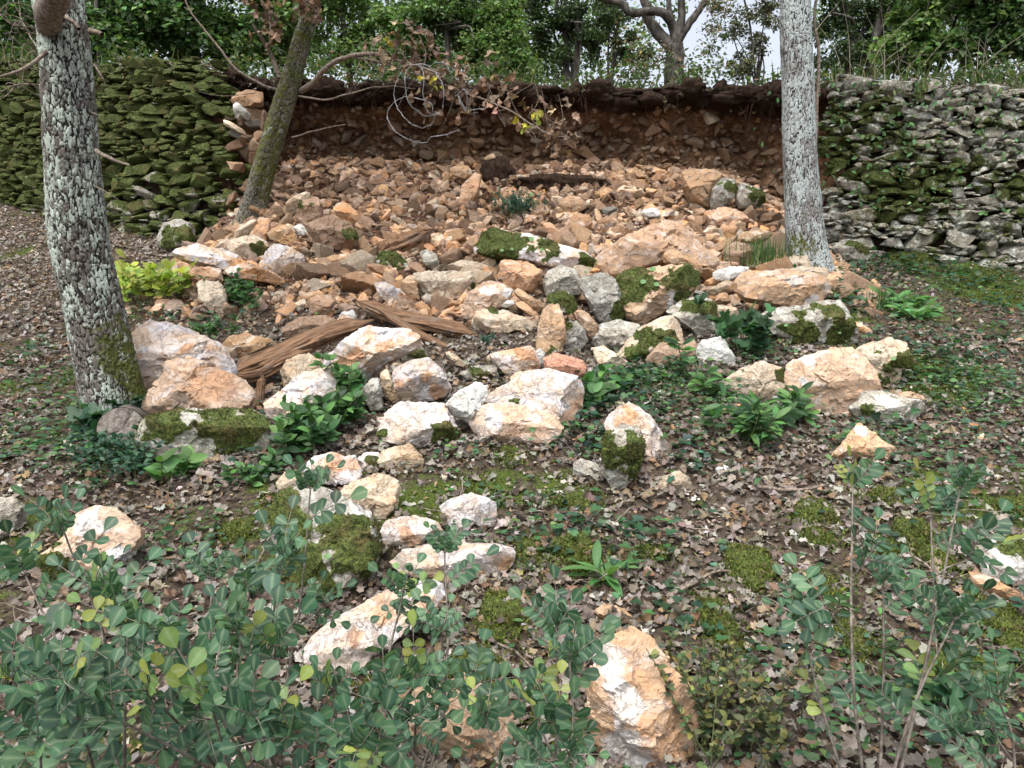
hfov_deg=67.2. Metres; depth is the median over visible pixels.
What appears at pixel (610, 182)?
rubble stone
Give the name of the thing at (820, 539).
moss cushion
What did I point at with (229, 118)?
wall stone
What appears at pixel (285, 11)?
evergreen shrub
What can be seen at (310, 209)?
boulder
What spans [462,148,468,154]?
bank stone
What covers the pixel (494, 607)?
moss cushion
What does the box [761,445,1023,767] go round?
glaucous shrub
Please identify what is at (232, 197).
wall stone
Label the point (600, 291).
boulder
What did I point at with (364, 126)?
bank stone
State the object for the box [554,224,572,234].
rubble stone
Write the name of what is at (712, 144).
bank stone
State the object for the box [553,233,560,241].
rubble stone
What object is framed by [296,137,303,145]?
bank stone
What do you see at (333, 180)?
rubble stone
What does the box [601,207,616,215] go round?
rubble stone
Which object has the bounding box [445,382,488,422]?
boulder
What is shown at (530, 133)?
bank stone
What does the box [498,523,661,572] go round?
moss cushion
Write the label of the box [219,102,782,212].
bank chips
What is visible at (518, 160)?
bank stone
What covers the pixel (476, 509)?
boulder
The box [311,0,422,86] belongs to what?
young tree
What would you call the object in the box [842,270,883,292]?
rubble stone
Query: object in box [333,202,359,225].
boulder
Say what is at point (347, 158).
rubble stone
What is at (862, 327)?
boulder
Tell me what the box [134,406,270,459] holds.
boulder
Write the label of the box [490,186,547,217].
rue plant
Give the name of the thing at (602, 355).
boulder
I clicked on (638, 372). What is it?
ground cover
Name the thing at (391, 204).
rubble stone
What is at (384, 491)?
boulder
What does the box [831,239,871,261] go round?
boulder
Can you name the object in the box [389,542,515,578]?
boulder
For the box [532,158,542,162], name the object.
bank stone
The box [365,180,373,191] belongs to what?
rubble stone
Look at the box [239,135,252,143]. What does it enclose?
wall stone
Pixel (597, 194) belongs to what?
rubble stone
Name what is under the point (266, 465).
laurel shoot
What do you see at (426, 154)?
bank stone
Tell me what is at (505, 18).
young tree
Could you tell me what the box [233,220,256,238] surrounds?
boulder
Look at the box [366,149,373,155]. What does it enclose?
bank stone
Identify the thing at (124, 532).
boulder
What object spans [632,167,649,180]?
rubble stone
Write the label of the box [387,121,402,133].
bank stone
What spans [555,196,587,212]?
boulder
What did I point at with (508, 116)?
bank stone
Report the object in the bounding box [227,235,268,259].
boulder
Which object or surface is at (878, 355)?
boulder
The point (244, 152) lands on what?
wall stone
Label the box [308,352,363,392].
laurel shoot
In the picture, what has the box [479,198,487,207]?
rubble stone
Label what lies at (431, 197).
rubble stone
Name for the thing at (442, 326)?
rotten log
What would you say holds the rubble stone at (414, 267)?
on the ground at (232, 503)
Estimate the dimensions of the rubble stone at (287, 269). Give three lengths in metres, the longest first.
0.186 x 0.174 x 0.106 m
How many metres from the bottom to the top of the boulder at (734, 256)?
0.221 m
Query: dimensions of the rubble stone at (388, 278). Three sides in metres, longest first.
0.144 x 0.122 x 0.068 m
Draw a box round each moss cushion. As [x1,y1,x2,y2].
[181,510,270,552]
[315,673,415,712]
[395,629,548,750]
[435,575,559,674]
[479,443,539,477]
[484,528,577,587]
[491,678,601,765]
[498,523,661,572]
[499,483,634,522]
[543,545,612,586]
[618,531,714,574]
[663,585,760,676]
[674,532,837,622]
[675,585,786,675]
[739,492,887,553]
[755,550,881,625]
[768,594,933,690]
[777,521,864,553]
[831,481,943,514]
[841,505,978,568]
[847,631,1023,744]
[853,529,927,564]
[871,248,973,265]
[900,511,979,585]
[935,567,1023,686]
[970,486,1023,527]
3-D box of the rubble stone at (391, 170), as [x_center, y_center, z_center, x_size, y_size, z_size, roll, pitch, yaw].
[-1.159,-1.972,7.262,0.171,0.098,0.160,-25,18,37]
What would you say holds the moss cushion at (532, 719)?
on the ground at (232, 503)
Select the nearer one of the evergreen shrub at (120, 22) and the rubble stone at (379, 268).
the rubble stone at (379, 268)
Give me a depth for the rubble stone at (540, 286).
5.38 m
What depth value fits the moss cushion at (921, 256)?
6.51 m
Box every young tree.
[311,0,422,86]
[376,0,503,82]
[457,0,543,81]
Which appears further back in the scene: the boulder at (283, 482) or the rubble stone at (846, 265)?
the rubble stone at (846, 265)
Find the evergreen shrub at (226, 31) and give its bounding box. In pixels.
[151,0,268,66]
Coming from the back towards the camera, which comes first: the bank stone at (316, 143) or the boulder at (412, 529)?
the bank stone at (316, 143)
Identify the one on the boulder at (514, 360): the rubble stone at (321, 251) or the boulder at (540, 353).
the boulder at (540, 353)
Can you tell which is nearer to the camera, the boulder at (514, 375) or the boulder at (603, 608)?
the boulder at (603, 608)
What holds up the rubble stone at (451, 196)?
on the ground at (232, 503)
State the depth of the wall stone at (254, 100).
6.86 m
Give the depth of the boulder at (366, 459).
3.40 m
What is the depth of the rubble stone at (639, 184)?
6.95 m
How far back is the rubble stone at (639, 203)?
6.56 m
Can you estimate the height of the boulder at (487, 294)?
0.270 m
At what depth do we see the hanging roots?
7.41 m
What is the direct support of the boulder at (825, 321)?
on the ground at (232, 503)
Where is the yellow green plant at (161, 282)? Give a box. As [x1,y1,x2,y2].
[114,249,197,307]
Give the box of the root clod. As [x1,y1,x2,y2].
[478,151,519,185]
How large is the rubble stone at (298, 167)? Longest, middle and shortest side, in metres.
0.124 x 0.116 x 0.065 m
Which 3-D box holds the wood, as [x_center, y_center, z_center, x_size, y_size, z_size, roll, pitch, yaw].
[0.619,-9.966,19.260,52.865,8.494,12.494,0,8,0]
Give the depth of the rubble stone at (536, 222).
6.39 m
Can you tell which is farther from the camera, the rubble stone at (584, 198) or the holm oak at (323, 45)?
the holm oak at (323, 45)
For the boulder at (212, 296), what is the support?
on the ground at (232, 503)
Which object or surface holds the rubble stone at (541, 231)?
on the ground at (232, 503)
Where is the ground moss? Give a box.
[0,245,1023,762]
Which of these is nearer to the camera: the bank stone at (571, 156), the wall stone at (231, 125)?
the wall stone at (231, 125)
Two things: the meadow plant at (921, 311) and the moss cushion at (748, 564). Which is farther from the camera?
the meadow plant at (921, 311)
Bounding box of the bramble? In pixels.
[693,292,775,360]
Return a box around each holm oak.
[1,0,239,46]
[290,27,486,81]
[504,0,625,88]
[583,0,655,86]
[701,0,779,84]
[812,0,911,79]
[909,0,1023,84]
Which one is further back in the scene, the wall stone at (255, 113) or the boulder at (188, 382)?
the wall stone at (255, 113)
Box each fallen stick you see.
[487,638,531,666]
[664,569,731,598]
[755,484,824,491]
[906,551,938,575]
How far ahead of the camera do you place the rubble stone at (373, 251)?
5.91 m
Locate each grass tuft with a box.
[721,233,800,267]
[846,284,900,307]
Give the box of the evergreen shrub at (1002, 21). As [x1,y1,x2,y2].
[941,0,1023,81]
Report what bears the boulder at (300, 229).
on the fine rubble at (700, 215)
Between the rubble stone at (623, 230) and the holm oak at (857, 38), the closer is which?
the rubble stone at (623, 230)
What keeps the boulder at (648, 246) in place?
on the ground at (232, 503)
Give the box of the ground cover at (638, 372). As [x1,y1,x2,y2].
[0,216,1023,767]
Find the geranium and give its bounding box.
[62,424,179,481]
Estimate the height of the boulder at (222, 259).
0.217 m
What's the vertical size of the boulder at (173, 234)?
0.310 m
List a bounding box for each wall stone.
[223,120,245,134]
[225,115,236,119]
[225,138,243,150]
[226,161,245,172]
[226,191,238,204]
[227,129,247,137]
[231,89,263,108]
[233,102,250,119]
[236,117,248,128]
[237,145,256,161]
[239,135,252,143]
[242,179,247,187]
[245,108,262,120]
[245,119,259,127]
[248,137,259,151]
[249,152,255,164]
[253,130,262,141]
[260,109,267,129]
[829,211,844,220]
[837,231,850,240]
[839,200,851,211]
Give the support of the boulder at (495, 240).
on the ground at (232, 503)
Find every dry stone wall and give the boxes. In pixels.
[0,56,251,237]
[817,73,1023,271]
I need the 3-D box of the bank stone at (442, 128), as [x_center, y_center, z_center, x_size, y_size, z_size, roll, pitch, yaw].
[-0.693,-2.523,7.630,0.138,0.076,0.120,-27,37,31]
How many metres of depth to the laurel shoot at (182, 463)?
3.39 m
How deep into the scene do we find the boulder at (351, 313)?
5.12 m
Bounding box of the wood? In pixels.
[0,0,1023,90]
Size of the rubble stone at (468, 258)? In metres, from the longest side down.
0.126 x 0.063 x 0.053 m
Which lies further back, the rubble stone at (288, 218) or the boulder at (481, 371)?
the rubble stone at (288, 218)
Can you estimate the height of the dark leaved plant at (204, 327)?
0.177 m
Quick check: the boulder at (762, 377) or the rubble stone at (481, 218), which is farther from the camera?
the rubble stone at (481, 218)
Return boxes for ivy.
[67,394,145,439]
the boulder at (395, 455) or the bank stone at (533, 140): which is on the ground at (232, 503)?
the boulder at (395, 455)
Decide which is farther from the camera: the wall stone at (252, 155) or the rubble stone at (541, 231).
the wall stone at (252, 155)
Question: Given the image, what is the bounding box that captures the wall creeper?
[748,76,1023,214]
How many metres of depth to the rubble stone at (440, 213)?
6.52 m
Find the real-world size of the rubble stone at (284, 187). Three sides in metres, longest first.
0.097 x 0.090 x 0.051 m
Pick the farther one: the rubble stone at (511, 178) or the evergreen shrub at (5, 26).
the evergreen shrub at (5, 26)
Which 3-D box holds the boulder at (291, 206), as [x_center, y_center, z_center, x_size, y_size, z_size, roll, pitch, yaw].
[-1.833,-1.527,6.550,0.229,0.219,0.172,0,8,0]
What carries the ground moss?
on the ground at (232, 503)
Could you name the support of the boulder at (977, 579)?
on the ground at (232, 503)
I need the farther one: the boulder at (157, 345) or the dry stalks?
the dry stalks
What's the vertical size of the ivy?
0.241 m
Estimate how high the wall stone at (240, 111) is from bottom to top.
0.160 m
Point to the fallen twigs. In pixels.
(602, 509)
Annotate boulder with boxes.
[0,496,27,539]
[30,505,144,581]
[96,404,148,448]
[131,320,237,391]
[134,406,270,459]
[141,355,254,414]
[157,219,197,251]
[171,243,246,270]
[186,267,223,283]
[196,280,227,315]
[214,238,229,247]
[222,263,284,285]
[222,333,272,358]
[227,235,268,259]
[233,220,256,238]
[249,217,270,240]
[262,243,304,270]
[263,367,335,424]
[267,224,296,245]
[267,486,383,600]
[274,290,284,298]
[276,471,303,491]
[280,353,323,386]
[281,315,335,336]
[283,191,310,214]
[293,224,306,235]
[295,196,323,223]
[302,452,361,484]
[302,579,444,675]
[304,215,358,252]
[307,295,335,315]
[323,325,423,381]
[326,254,348,262]
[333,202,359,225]
[339,310,357,318]
[340,473,401,519]
[358,452,379,470]
[361,378,383,410]
[369,169,388,185]
[374,281,414,306]
[375,250,406,269]
[375,401,462,447]
[377,444,423,472]
[380,369,399,402]
[380,515,442,546]
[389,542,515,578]
[392,357,451,401]
[400,275,419,300]
[401,347,426,362]
[408,672,516,763]
[412,270,475,299]
[420,249,438,268]
[439,492,497,528]
[445,260,489,270]
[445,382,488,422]
[446,351,464,367]
[450,165,471,180]
[459,172,481,202]
[460,365,498,380]
[462,281,513,318]
[469,402,563,444]
[471,306,537,333]
[473,227,596,268]
[484,153,496,159]
[485,368,584,426]
[490,345,540,374]
[499,259,542,292]
[502,300,513,307]
[510,371,523,379]
[514,288,545,312]
[514,301,537,317]
[535,303,566,356]
[536,348,544,363]
[539,488,563,496]
[543,265,580,296]
[543,352,587,377]
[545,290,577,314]
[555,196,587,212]
[563,214,592,228]
[564,320,587,352]
[573,458,603,482]
[576,310,597,339]
[577,272,624,323]
[584,626,702,767]
[591,319,639,350]
[591,346,629,367]
[594,603,632,623]
[597,220,719,275]
[599,423,646,488]
[604,401,669,461]
[615,262,699,325]
[618,315,683,362]
[641,208,660,217]
[646,340,697,365]
[657,470,691,490]
[663,250,702,273]
[666,295,719,335]
[681,169,724,209]
[696,336,736,367]
[706,279,732,295]
[709,178,737,209]
[711,207,749,226]
[712,266,749,280]
[715,465,731,475]
[717,305,738,316]
[720,361,787,400]
[721,241,752,265]
[734,268,833,307]
[735,183,766,208]
[738,230,772,242]
[762,299,857,345]
[784,347,880,414]
[789,266,829,276]
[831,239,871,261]
[831,423,896,461]
[848,389,926,425]
[855,321,872,333]
[855,337,917,386]
[896,391,924,400]
[968,571,1023,601]
[979,533,1023,584]
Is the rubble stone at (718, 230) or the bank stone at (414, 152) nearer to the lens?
the rubble stone at (718, 230)
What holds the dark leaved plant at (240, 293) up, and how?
on the ground at (232, 503)
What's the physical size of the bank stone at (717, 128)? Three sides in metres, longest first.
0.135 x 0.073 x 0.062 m
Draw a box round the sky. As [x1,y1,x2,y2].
[3,0,1023,88]
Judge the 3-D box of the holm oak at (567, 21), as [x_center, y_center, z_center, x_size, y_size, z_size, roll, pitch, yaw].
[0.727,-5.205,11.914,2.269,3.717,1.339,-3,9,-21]
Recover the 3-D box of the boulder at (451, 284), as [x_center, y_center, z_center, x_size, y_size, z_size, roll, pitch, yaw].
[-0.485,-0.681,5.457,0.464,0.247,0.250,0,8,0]
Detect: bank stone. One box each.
[289,123,299,129]
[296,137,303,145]
[312,137,320,147]
[313,128,320,138]
[329,135,339,141]
[340,130,352,144]
[353,134,367,146]
[361,121,367,131]
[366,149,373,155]
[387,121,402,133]
[390,151,398,156]
[392,136,403,146]
[411,140,420,150]
[411,149,416,157]
[413,109,419,115]
[419,149,433,159]
[427,108,442,125]
[437,124,447,134]
[437,150,449,160]
[446,141,453,147]
[459,117,466,124]
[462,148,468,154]
[464,154,473,160]
[467,124,478,131]
[468,129,480,137]
[469,137,484,149]
[479,118,491,126]
[489,150,507,159]
[494,128,502,134]
[496,136,507,144]
[501,114,511,125]
[509,156,523,164]
[512,145,521,152]
[513,135,522,144]
[525,122,542,136]
[530,137,542,144]
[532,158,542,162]
[533,148,539,156]
[540,113,554,120]
[566,136,576,148]
[566,153,577,160]
[580,145,595,158]
[581,123,598,131]
[589,140,600,146]
[601,136,607,146]
[605,145,614,151]
[618,144,629,152]
[619,126,631,131]
[631,151,642,160]
[638,116,646,123]
[645,124,661,136]
[650,146,658,152]
[658,118,671,133]
[670,138,675,146]
[670,155,679,160]
[675,117,685,122]
[685,137,703,148]
[702,156,714,168]
[703,112,719,124]
[710,141,714,147]
[714,123,720,136]
[717,148,730,163]
[720,137,734,147]
[730,128,746,132]
[742,149,759,160]
[748,125,757,129]
[749,158,754,166]
[755,168,763,173]
[759,148,777,155]
[775,186,783,195]
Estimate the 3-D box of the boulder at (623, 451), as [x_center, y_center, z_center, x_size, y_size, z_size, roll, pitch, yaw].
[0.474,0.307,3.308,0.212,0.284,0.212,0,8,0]
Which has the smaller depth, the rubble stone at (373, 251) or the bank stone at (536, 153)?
the rubble stone at (373, 251)
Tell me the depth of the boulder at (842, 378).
4.01 m
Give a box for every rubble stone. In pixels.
[157,264,179,275]
[196,227,213,242]
[211,227,226,240]
[226,226,237,233]
[248,205,268,213]
[262,205,284,218]
[278,212,297,225]
[279,184,287,190]
[281,262,300,277]
[284,286,298,292]
[289,175,304,185]
[292,186,300,193]
[292,262,329,281]
[295,164,304,170]
[299,169,310,178]
[299,238,313,245]
[299,248,309,255]
[299,287,311,292]
[304,278,328,291]
[305,162,319,170]
[308,175,319,181]
[312,189,322,198]
[313,243,333,257]
[318,157,337,162]
[324,261,349,277]
[328,190,336,196]
[329,198,338,204]
[330,178,337,183]
[331,170,339,176]
[335,182,348,191]
[338,156,349,162]
[339,250,376,272]
[340,271,382,291]
[346,187,364,197]
[349,181,355,187]
[355,236,371,250]
[356,229,366,237]
[358,169,370,177]
[358,217,370,231]
[360,158,369,165]
[364,193,372,201]
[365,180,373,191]
[366,245,377,255]
[367,263,389,274]
[368,157,386,167]
[374,201,380,209]
[378,239,387,248]
[380,221,393,228]
[382,232,396,238]
[383,271,396,284]
[386,200,403,209]
[387,167,397,174]
[392,217,403,224]
[392,280,401,287]
[393,173,407,182]
[394,188,404,194]
[395,181,410,189]
[403,197,420,210]
[408,262,425,272]
[409,168,416,174]
[414,240,423,251]
[424,184,434,194]
[425,204,434,215]
[426,193,438,202]
[426,217,434,227]
[431,294,451,316]
[432,263,446,271]
[435,165,450,174]
[435,207,448,219]
[438,248,461,263]
[442,174,451,186]
[444,192,455,200]
[448,228,466,241]
[460,265,495,284]
[461,240,473,252]
[464,256,472,260]
[471,215,483,222]
[478,192,487,200]
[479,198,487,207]
[489,266,498,278]
[503,186,515,196]
[509,175,521,186]
[510,226,523,231]
[531,226,547,236]
[532,218,541,225]
[535,164,546,170]
[535,202,550,210]
[537,279,543,292]
[545,193,560,200]
[547,208,559,222]
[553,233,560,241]
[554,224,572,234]
[560,230,579,248]
[562,186,572,192]
[568,221,591,242]
[572,166,579,172]
[573,265,591,277]
[574,292,587,303]
[576,195,587,201]
[587,204,594,210]
[589,166,598,172]
[591,235,602,245]
[593,199,605,212]
[594,191,599,196]
[598,215,616,224]
[600,228,607,234]
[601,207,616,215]
[602,193,611,201]
[604,177,612,184]
[609,226,632,238]
[612,211,618,217]
[614,182,627,189]
[626,220,637,230]
[631,180,646,190]
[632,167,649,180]
[634,198,643,209]
[648,200,659,205]
[649,219,660,224]
[661,196,673,205]
[663,210,675,216]
[670,212,683,220]
[671,166,682,172]
[691,223,704,234]
[693,290,708,297]
[694,235,706,243]
[700,267,721,282]
[712,228,725,237]
[713,235,737,251]
[715,298,730,304]
[725,278,735,294]
[743,205,757,220]
[754,209,767,217]
[755,256,792,270]
[758,212,781,222]
[759,231,785,252]
[764,222,778,229]
[789,255,810,266]
[832,281,853,298]
[837,263,850,272]
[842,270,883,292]
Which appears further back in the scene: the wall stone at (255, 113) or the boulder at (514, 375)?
the wall stone at (255, 113)
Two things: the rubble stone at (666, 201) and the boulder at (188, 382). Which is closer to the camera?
the boulder at (188, 382)
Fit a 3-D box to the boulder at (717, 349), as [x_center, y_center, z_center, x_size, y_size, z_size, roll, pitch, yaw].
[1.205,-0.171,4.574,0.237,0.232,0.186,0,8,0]
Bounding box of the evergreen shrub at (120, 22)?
[85,0,195,64]
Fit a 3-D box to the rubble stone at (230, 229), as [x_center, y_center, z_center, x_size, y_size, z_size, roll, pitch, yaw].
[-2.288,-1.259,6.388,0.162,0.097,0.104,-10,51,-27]
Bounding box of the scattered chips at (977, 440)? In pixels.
[2,294,1023,443]
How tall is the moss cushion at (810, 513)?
0.108 m
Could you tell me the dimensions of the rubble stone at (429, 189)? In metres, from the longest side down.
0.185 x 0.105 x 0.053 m
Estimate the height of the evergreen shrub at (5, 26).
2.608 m
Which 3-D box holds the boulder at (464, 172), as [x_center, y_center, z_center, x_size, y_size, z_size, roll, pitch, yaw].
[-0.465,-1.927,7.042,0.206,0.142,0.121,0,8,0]
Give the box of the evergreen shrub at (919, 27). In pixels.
[861,0,978,84]
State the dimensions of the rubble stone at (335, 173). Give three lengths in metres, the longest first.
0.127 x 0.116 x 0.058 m
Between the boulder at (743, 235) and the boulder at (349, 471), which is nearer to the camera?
the boulder at (349, 471)
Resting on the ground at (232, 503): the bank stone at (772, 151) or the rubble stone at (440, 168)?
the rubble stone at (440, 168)
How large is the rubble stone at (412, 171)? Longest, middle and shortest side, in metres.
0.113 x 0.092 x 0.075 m
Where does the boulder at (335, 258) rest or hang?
on the ground at (232, 503)
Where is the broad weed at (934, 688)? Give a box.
[888,658,975,732]
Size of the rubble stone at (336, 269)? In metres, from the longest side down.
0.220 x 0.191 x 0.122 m
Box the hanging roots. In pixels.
[218,72,780,166]
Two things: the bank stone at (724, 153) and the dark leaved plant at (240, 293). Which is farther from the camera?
the bank stone at (724, 153)
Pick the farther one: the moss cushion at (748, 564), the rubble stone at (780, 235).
the rubble stone at (780, 235)
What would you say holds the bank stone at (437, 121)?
in the soil bank at (720, 110)
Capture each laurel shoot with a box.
[143,444,208,489]
[220,447,283,487]
[268,362,368,460]
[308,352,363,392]
[581,364,633,409]
[661,337,697,381]
[687,362,734,398]
[699,381,820,448]
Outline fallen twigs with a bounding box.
[0,199,1023,767]
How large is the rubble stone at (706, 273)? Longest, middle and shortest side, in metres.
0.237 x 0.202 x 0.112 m
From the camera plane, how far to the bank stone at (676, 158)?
7.50 m
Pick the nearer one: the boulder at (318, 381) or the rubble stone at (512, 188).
the boulder at (318, 381)
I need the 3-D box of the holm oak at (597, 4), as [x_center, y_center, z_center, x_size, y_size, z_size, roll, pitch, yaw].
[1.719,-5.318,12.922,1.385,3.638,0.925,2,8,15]
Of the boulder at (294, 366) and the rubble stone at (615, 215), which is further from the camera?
the rubble stone at (615, 215)
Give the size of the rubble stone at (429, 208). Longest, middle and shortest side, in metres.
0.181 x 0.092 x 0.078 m
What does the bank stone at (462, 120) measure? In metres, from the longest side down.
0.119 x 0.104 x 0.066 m
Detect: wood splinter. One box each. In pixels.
[236,348,312,382]
[253,374,265,404]
[378,309,447,347]
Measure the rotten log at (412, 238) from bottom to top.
0.252 m
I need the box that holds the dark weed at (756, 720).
[646,621,827,767]
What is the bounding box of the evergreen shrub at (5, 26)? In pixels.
[0,0,37,57]
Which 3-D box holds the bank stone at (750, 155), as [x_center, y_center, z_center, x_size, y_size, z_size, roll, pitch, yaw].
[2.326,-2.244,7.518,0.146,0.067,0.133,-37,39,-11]
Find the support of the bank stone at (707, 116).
in the soil bank at (720, 110)
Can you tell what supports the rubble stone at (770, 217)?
on the ground at (232, 503)
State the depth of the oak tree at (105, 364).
3.69 m
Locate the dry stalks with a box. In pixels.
[812,2,1022,87]
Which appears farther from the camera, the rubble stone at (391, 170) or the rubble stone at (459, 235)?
the rubble stone at (391, 170)
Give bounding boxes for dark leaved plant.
[188,314,241,337]
[198,267,263,314]
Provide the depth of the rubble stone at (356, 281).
5.41 m
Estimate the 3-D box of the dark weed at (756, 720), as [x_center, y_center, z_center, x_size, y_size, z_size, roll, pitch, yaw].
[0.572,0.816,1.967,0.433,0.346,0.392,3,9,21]
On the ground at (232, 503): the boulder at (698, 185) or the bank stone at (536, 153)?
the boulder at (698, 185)
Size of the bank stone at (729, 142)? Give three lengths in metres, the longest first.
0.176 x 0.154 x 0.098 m
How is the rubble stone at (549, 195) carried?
on the ground at (232, 503)
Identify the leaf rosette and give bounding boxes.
[560,539,645,596]
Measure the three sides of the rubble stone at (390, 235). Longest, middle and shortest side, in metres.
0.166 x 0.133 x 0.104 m
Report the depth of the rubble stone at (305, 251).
5.99 m
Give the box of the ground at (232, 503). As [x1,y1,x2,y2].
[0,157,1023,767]
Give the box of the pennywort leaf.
[323,553,330,558]
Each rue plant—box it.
[480,331,495,344]
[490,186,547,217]
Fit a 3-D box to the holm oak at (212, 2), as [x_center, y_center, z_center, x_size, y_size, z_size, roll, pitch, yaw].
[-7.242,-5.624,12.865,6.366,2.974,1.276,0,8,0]
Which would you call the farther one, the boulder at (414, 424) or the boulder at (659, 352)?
the boulder at (659, 352)
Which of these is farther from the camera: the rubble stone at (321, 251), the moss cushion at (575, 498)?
the rubble stone at (321, 251)
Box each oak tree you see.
[0,0,146,424]
[185,0,583,223]
[779,0,837,272]
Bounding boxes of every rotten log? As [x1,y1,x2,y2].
[236,318,373,374]
[355,300,476,336]
[378,226,435,251]
[508,170,609,191]
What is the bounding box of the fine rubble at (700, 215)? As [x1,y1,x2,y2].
[125,155,898,335]
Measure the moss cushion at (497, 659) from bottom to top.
0.110 m
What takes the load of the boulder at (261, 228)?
on the fine rubble at (700, 215)
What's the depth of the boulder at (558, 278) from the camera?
5.26 m
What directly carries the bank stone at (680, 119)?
in the soil bank at (720, 110)
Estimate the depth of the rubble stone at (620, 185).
6.96 m
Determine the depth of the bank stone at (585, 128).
7.51 m
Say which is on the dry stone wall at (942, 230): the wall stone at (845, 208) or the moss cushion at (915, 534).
the wall stone at (845, 208)
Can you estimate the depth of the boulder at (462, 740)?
1.98 m
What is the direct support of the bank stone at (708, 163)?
in the soil bank at (720, 110)
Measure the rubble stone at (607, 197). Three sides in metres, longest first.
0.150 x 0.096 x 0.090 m
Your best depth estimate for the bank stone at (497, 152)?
7.63 m
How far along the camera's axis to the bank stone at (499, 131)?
7.56 m
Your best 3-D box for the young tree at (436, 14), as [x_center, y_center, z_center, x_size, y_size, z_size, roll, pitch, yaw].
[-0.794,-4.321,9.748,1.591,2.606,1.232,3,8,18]
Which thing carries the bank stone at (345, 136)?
in the soil bank at (720, 110)
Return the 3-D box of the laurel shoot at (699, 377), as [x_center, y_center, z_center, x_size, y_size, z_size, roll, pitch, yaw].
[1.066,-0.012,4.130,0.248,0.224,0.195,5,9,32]
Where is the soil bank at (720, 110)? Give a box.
[174,72,870,219]
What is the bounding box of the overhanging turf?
[216,64,821,114]
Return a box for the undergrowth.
[0,8,1023,91]
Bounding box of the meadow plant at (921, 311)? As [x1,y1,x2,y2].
[867,285,944,321]
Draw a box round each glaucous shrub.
[0,484,184,767]
[39,531,341,767]
[204,454,367,765]
[218,518,527,767]
[439,563,620,767]
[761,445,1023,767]
[912,626,1023,767]
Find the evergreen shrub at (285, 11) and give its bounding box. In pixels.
[236,0,334,77]
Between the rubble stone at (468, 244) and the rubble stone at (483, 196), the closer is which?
the rubble stone at (468, 244)
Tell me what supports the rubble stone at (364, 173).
on the ground at (232, 503)
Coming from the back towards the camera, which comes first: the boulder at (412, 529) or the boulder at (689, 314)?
the boulder at (689, 314)
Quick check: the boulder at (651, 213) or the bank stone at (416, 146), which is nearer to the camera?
the boulder at (651, 213)
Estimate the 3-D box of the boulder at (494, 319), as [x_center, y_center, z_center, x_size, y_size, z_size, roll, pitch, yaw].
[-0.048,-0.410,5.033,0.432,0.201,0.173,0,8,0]
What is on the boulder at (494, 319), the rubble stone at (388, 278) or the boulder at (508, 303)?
the boulder at (508, 303)
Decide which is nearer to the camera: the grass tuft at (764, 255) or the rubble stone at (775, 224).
the grass tuft at (764, 255)
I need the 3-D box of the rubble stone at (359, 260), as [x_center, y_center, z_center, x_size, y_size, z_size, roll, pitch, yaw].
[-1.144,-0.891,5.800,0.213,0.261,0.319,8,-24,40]
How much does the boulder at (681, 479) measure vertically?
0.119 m
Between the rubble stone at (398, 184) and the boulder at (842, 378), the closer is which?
the boulder at (842, 378)
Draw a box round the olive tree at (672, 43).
[599,0,735,86]
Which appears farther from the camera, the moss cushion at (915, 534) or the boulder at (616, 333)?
the boulder at (616, 333)
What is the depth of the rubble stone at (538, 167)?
7.34 m
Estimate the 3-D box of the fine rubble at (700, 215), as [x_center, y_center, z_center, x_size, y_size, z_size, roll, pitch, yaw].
[0.000,-1.269,6.259,5.745,1.568,2.916,0,8,0]
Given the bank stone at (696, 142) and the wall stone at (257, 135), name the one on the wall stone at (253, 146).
the wall stone at (257, 135)
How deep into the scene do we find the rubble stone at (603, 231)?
6.26 m
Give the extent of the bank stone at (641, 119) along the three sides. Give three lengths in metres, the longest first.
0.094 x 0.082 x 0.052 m
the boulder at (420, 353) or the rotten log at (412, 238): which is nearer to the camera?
the boulder at (420, 353)
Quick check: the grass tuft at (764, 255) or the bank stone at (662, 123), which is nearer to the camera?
the grass tuft at (764, 255)
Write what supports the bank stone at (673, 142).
in the soil bank at (720, 110)
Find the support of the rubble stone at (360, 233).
on the ground at (232, 503)
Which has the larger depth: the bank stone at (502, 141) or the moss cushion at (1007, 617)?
the bank stone at (502, 141)
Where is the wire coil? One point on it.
(433, 114)
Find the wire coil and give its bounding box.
[387,61,486,142]
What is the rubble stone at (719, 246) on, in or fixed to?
on the ground at (232, 503)
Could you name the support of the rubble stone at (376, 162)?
on the ground at (232, 503)
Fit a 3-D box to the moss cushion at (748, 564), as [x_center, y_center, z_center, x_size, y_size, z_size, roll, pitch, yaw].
[0.865,0.654,2.771,0.577,0.119,0.743,0,8,0]
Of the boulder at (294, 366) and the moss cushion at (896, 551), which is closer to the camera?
the moss cushion at (896, 551)
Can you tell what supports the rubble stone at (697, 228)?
on the ground at (232, 503)
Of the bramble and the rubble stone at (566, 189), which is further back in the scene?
the rubble stone at (566, 189)
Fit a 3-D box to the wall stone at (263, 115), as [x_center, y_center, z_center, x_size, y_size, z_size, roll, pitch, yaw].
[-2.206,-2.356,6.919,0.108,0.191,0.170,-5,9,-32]
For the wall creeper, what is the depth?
6.45 m
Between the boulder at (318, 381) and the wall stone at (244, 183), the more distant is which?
the wall stone at (244, 183)
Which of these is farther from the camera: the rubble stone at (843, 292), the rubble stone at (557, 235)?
the rubble stone at (557, 235)
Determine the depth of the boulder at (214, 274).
5.40 m
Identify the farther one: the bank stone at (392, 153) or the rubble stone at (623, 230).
the bank stone at (392, 153)
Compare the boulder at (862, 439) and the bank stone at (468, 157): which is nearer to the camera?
the boulder at (862, 439)
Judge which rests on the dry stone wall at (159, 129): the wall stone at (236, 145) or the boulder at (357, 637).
the wall stone at (236, 145)

